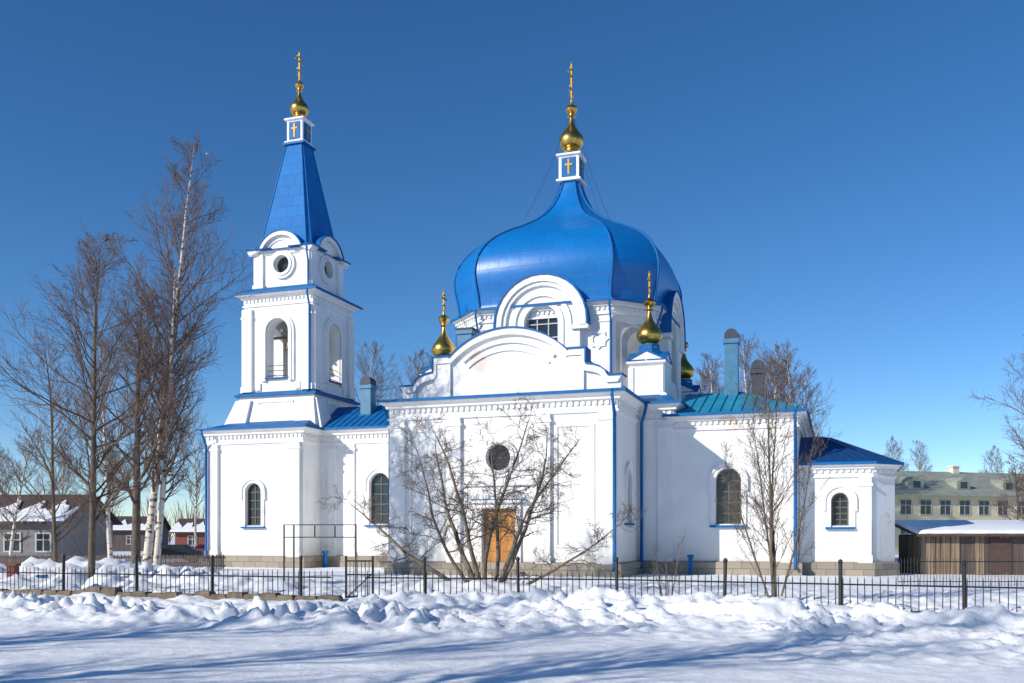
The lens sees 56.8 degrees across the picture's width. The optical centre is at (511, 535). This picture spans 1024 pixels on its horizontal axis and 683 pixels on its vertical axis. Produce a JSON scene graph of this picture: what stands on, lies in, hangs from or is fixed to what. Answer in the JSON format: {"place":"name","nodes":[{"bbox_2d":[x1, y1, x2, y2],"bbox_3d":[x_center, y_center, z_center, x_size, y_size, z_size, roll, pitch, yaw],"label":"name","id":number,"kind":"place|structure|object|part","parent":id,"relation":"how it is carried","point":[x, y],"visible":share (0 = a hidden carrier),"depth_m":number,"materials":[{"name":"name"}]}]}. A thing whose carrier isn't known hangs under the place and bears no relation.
{"place":"outdoors","nodes":[
{"label":"outdoors","id":0,"kind":"place"},
{"bbox_2d":[169,519,204,546],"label":"red barn","id":1,"kind":"structure","parent":0,"point":[182,530],"depth_m":110.09,"materials":[{"name":"brick"}]},
{"bbox_2d":[187,535,193,545],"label":"window frames","id":2,"kind":"structure","parent":1,"relation":"in","point":[192,539],"depth_m":109.99,"materials":[{"name":"paint"}]},
{"bbox_2d":[188,536,193,544],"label":"windows","id":3,"kind":"structure","parent":1,"relation":"in","point":[189,537],"depth_m":110.04,"materials":[{"name":"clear glass"}]},
{"bbox_2d":[0,536,1023,682],"bbox_3d":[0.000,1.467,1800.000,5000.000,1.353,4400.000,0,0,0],"label":"snowy ground","id":4,"kind":"structure","parent":0,"point":[594,633],"depth_m":19.99,"materials":[{"name":"white snow"}]},
{"bbox_2d":[0,442,19,494],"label":"birch tree","id":5,"kind":"object","parent":4,"relation":"on","point":[1,451],"visible":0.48,"depth_m":90.22,"materials":[{"name":"brown plant"}]},
{"bbox_2d":[5,563,20,576],"bbox_3d":[-17.915,1.600,34.000,0.380,1.200,0.380,0,0,0],"label":"brick post","id":6,"kind":"object","parent":4,"relation":"on","point":[12,565],"visible":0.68,"depth_m":33.85,"materials":[{"name":"red brick"}]},
{"bbox_2d":[0,430,55,555],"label":"birch tree","id":7,"kind":"object","parent":4,"relation":"on","point":[15,524],"visible":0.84,"depth_m":60.09,"materials":[{"name":"brown plant"}]},
{"bbox_2d":[0,331,89,562],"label":"alder tree","id":8,"kind":"object","parent":4,"relation":"on","point":[51,475],"visible":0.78,"depth_m":49.91,"materials":[{"name":"brown plant"}]},
{"bbox_2d":[42,440,79,493],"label":"birch tree","id":9,"kind":"object","parent":4,"relation":"on","point":[61,484],"visible":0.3,"depth_m":110.51,"materials":[{"name":"brown plant"}]},
{"bbox_2d":[0,494,122,562],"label":"grey cottage","id":10,"kind":"structure","parent":4,"relation":"on","point":[39,541],"depth_m":62.23,"materials":[{"name":"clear wood"}]},
{"bbox_2d":[5,534,49,550],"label":"windows","id":11,"kind":"structure","parent":10,"relation":"in","point":[39,536],"depth_m":61.56,"materials":[{"name":"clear glass"}]},
{"bbox_2d":[3,532,51,551],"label":"window frames","id":12,"kind":"structure","parent":10,"relation":"in","point":[20,533],"depth_m":61.53,"materials":[{"name":"paint"}]},
{"bbox_2d":[0,221,202,577],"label":"alder tree","id":13,"kind":"object","parent":4,"relation":"on","point":[92,465],"visible":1,"depth_m":33.86,"materials":[{"name":"brown plant"}]},
{"bbox_2d":[98,446,126,515],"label":"birch tree","id":14,"kind":"object","parent":4,"relation":"on","point":[113,501],"visible":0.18,"depth_m":99.71,"materials":[{"name":"brown plant"}]},
{"bbox_2d":[0,555,225,569],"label":"picket fence","id":15,"kind":"object","parent":4,"relation":"on","point":[19,559],"visible":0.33,"depth_m":55.99,"materials":[{"name":"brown wood"}]},
{"bbox_2d":[55,325,180,557],"bbox_3d":[-19.006,-3.855,46.766,5.901,12.319,6.730,0,0,0],"label":"birch tree","id":16,"kind":"object","parent":4,"relation":"on","point":[109,538],"visible":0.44,"depth_m":45.87,"materials":[{"name":"brown plant"}]},
{"bbox_2d":[62,273,218,562],"bbox_3d":[-16.456,-4.701,42.564,6.322,14.018,6.118,0,0,0],"label":"alder tree","id":17,"kind":"object","parent":4,"relation":"on","point":[135,497],"visible":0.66,"depth_m":41.96,"materials":[{"name":"brown plant"}]},
{"bbox_2d":[113,516,170,550],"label":"brown cottage","id":18,"kind":"structure","parent":4,"relation":"on","point":[122,537],"depth_m":125.56,"materials":[{"name":"brown wood"}]},
{"bbox_2d":[127,536,131,543],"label":"windows","id":19,"kind":"structure","parent":18,"relation":"in","point":[128,537],"depth_m":125.40,"materials":[{"name":"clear glass"}]},
{"bbox_2d":[115,495,204,543],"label":"distant trees","id":20,"kind":"object","parent":4,"relation":"on","point":[181,517],"visible":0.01,"depth_m":213.65,"materials":[{"name":"brown plant"}]},
{"bbox_2d":[108,249,212,564],"bbox_3d":[-15.659,-5.221,42.486,5.231,15.086,4.526,0,0,-34],"label":"birch tree","id":21,"kind":"object","parent":4,"relation":"on","point":[163,481],"visible":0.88,"depth_m":42.43,"materials":[{"name":"brown plant"}]},
{"bbox_2d":[0,587,342,600],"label":"stone kerb","id":22,"kind":"structure","parent":4,"relation":"on","point":[115,591],"depth_m":28.25,"materials":[{"name":"grey stone"}]},
{"bbox_2d":[152,544,204,561],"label":"parked car","id":23,"kind":"object","parent":4,"relation":"on","point":[180,549],"visible":0.34,"depth_m":71.34,"materials":[{"name":"paint"}]},
{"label":"side windows","id":24,"kind":"part","parent":23,"relation":"part of","materials":[{"name":"black glass"}]},
{"bbox_2d":[99,129,261,563],"bbox_3d":[-15.392,-8.358,43.831,7.123,21.376,6.549,0,0,0],"label":"birch tree","id":25,"kind":"object","parent":4,"relation":"on","point":[149,538],"visible":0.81,"depth_m":43.85,"materials":[{"name":"brown plant"}]},
{"bbox_2d":[162,400,209,546],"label":"birch tree","id":26,"kind":"object","parent":4,"relation":"on","point":[196,487],"visible":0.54,"depth_m":105.20,"materials":[{"name":"brown plant"}]},
{"bbox_2d":[185,544,204,559],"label":"parked car","id":27,"kind":"object","parent":4,"relation":"on","point":[200,547],"visible":0.07,"depth_m":77.20,"materials":[{"name":"red paint"}]},
{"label":"side windows","id":28,"kind":"part","parent":27,"relation":"part of","materials":[{"name":"black glass"}]},
{"bbox_2d":[283,524,356,591],"bbox_3d":[-6.285,0.918,31.000,2.396,2.563,0.044,0,0,0],"label":"gate frame","id":29,"kind":"object","parent":4,"relation":"on","point":[294,537],"visible":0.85,"depth_m":30.98,"materials":[{"name":"black metal"}]},
{"bbox_2d":[345,556,373,597],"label":"wicket gate","id":30,"kind":"structure","parent":4,"relation":"on","point":[357,574],"depth_m":27.89,"materials":[{"name":"black metal"}]},
{"bbox_2d":[354,340,403,404],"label":"birch tree","id":31,"kind":"object","parent":4,"relation":"on","point":[380,389],"visible":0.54,"depth_m":99.91,"materials":[{"name":"brown plant"}]},
{"bbox_2d":[389,349,430,398],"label":"birch tree","id":32,"kind":"object","parent":4,"relation":"on","point":[414,359],"visible":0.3,"depth_m":104.52,"materials":[{"name":"brown plant"}]},
{"bbox_2d":[396,343,433,397],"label":"birch tree","id":33,"kind":"object","parent":4,"relation":"on","point":[418,368],"visible":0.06,"depth_m":98.39,"materials":[{"name":"brown plant"}]},
{"bbox_2d":[460,556,481,581],"bbox_3d":[-1.415,1.463,32.852,0.878,1.687,1.017,0,0,-32],"label":"bare shrub","id":34,"kind":"object","parent":4,"relation":"on","point":[474,571],"visible":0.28,"depth_m":32.99,"materials":[{"name":"brown plant"}]},
{"bbox_2d":[316,391,646,584],"bbox_3d":[-1.120,-1.340,32.663,11.374,7.462,5.753,0,0,0],"label":"apple tree","id":35,"kind":"object","parent":4,"relation":"on","point":[493,524],"visible":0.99,"depth_m":32.11,"materials":[{"name":"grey plant"}]},
{"bbox_2d":[0,554,1023,612],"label":"metal fence","id":36,"kind":"object","parent":4,"relation":"on","point":[840,583],"visible":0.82,"depth_m":27.06,"materials":[{"name":"black metal"}]},
{"bbox_2d":[195,51,903,577],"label":"orthodox church","id":37,"kind":"structure","parent":4,"relation":"on","point":[569,307],"depth_m":52.87,"materials":[{"name":"white paint"}]},
{"bbox_2d":[484,509,514,561],"bbox_3d":[-0.591,0.270,48.200,1.740,3.220,0.160,0,0,19],"label":"portal door","id":38,"kind":"structure","parent":37,"relation":"in","point":[505,547],"depth_m":48.16,"materials":[{"name":"brown wood"}]},
{"bbox_2d":[526,310,557,337],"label":"white window frames","id":39,"kind":"structure","parent":37,"relation":"in","point":[527,325],"depth_m":55.16,"materials":[{"name":"paint"}]},
{"bbox_2d":[249,257,846,525],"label":"window panes","id":40,"kind":"structure","parent":37,"relation":"in","point":[553,328],"depth_m":55.12,"materials":[{"name":"black glass"}]},
{"bbox_2d":[248,265,848,525],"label":"dark window frames","id":41,"kind":"structure","parent":37,"relation":"in","point":[722,471],"depth_m":49.72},
{"bbox_2d":[651,527,687,595],"bbox_3d":[4.641,1.035,28.444,1.164,2.544,1.384,0,0,0],"label":"bare shrub","id":42,"kind":"object","parent":4,"relation":"on","point":[657,568],"visible":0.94,"depth_m":28.37,"materials":[{"name":"brown plant"}]},
{"bbox_2d":[694,353,723,393],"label":"birch tree","id":43,"kind":"object","parent":4,"relation":"on","point":[714,375],"visible":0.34,"depth_m":101.20,"materials":[{"name":"brown plant"}]},
{"bbox_2d":[694,360,723,393],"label":"birch tree","id":44,"kind":"object","parent":4,"relation":"on","point":[705,374],"visible":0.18,"depth_m":107.95,"materials":[{"name":"brown plant"}]},
{"bbox_2d":[708,332,776,400],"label":"birch tree","id":45,"kind":"object","parent":4,"relation":"on","point":[742,358],"visible":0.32,"depth_m":96.27,"materials":[{"name":"brown plant"}]},
{"bbox_2d":[714,339,831,597],"bbox_3d":[7.645,-1.751,27.866,3.350,8.128,2.372,0,0,28],"label":"rowan tree","id":46,"kind":"object","parent":4,"relation":"on","point":[770,539],"visible":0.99,"depth_m":27.82,"materials":[{"name":"grey plant"}]},
{"bbox_2d":[747,343,799,401],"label":"birch tree","id":47,"kind":"object","parent":4,"relation":"on","point":[777,349],"visible":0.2,"depth_m":103.24,"materials":[{"name":"brown plant"}]},
{"bbox_2d":[764,361,797,401],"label":"birch tree","id":48,"kind":"object","parent":4,"relation":"on","point":[778,382],"visible":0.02,"depth_m":111.85,"materials":[{"name":"brown plant"}]},
{"bbox_2d":[764,339,834,435],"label":"birch tree","id":49,"kind":"object","parent":4,"relation":"on","point":[782,398],"visible":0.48,"depth_m":97.01,"materials":[{"name":"brown plant"}]},
{"bbox_2d":[791,367,843,437],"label":"birch tree","id":50,"kind":"object","parent":4,"relation":"on","point":[807,395],"visible":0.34,"depth_m":106.84,"materials":[{"name":"brown plant"}]},
{"bbox_2d":[882,436,908,470],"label":"birch tree","id":51,"kind":"object","parent":4,"relation":"on","point":[895,452],"visible":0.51,"depth_m":151.07,"materials":[{"name":"brown plant"}]},
{"bbox_2d":[908,440,934,471],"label":"birch tree","id":52,"kind":"object","parent":4,"relation":"on","point":[919,466],"visible":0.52,"depth_m":150.41,"materials":[{"name":"brown plant"}]},
{"bbox_2d":[895,520,1023,574],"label":"wooden shed","id":53,"kind":"structure","parent":4,"relation":"on","point":[965,540],"depth_m":49.85,"materials":[{"name":"brown wood"}]},
{"bbox_2d":[990,538,1011,573],"bbox_3d":[25.622,1.075,49.654,1.100,1.850,0.012,0,0,4],"label":"shed door","id":54,"kind":"structure","parent":53,"relation":"in","point":[1000,548],"depth_m":49.65,"materials":[{"name":"brown wood"}]},
{"bbox_2d":[898,558,1023,585],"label":"iron railing","id":55,"kind":"object","parent":4,"relation":"on","point":[959,561],"visible":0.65,"depth_m":37.99,"materials":[{"name":"black metal"}]},
{"bbox_2d":[961,335,1023,522],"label":"alder tree","id":56,"kind":"object","parent":4,"relation":"on","point":[1020,489],"visible":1,"depth_m":46.35,"materials":[{"name":"brown plant"}]},
{"bbox_2d":[980,445,1004,472],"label":"birch tree","id":57,"kind":"object","parent":4,"relation":"on","point":[997,456],"visible":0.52,"depth_m":138.93,"materials":[{"name":"brown plant"}]},
{"bbox_2d":[989,454,1023,519],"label":"alder tree","id":58,"kind":"object","parent":4,"relation":"on","point":[1004,504],"visible":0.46,"depth_m":69.94,"materials":[{"name":"brown plant"}]},
{"bbox_2d":[0,0,1023,535],"label":"sky","id":59,"kind":"structure","parent":0,"point":[842,181],"materials":[{"name":"blue"}]},
{"bbox_2d":[895,495,1023,552],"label":"walls","id":60,"kind":"structure","parent":0,"point":[935,515],"depth_m":116.88,"materials":[{"name":"beige paint"}]},
{"bbox_2d":[895,471,1023,496],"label":"roof","id":61,"kind":"structure","parent":60,"relation":"on","point":[935,484],"depth_m":119.78,"materials":[{"name":"grey metal"}]},
{"bbox_2d":[900,499,1023,534],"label":"window frames","id":62,"kind":"structure","parent":60,"relation":"attached to","point":[945,505],"depth_m":116.61,"materials":[{"name":"paint"}]},
{"bbox_2d":[901,500,1023,534],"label":"windows","id":63,"kind":"structure","parent":60,"relation":"attached to","point":[983,507],"depth_m":116.79,"materials":[{"name":"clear glass"}]},
{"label":"gable","id":64,"kind":"object","parent":60,"relation":"on","visible":0},
{"bbox_2d":[946,466,960,473],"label":"chimneys","id":65,"kind":"object","parent":64,"relation":"on","point":[953,469],"visible":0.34,"depth_m":123.83,"materials":[{"name":"paint"}]},
{"bbox_2d":[899,476,1015,490],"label":"dormers","id":66,"kind":"object","parent":64,"relation":"on","point":[908,482],"visible":0.45,"depth_m":118.48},
{"bbox_2d":[914,481,1011,488],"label":"dormer windows","id":67,"kind":"structure","parent":66,"relation":"attached to","point":[917,484],"depth_m":118.36,"materials":[{"name":"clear glass"}]}
]}

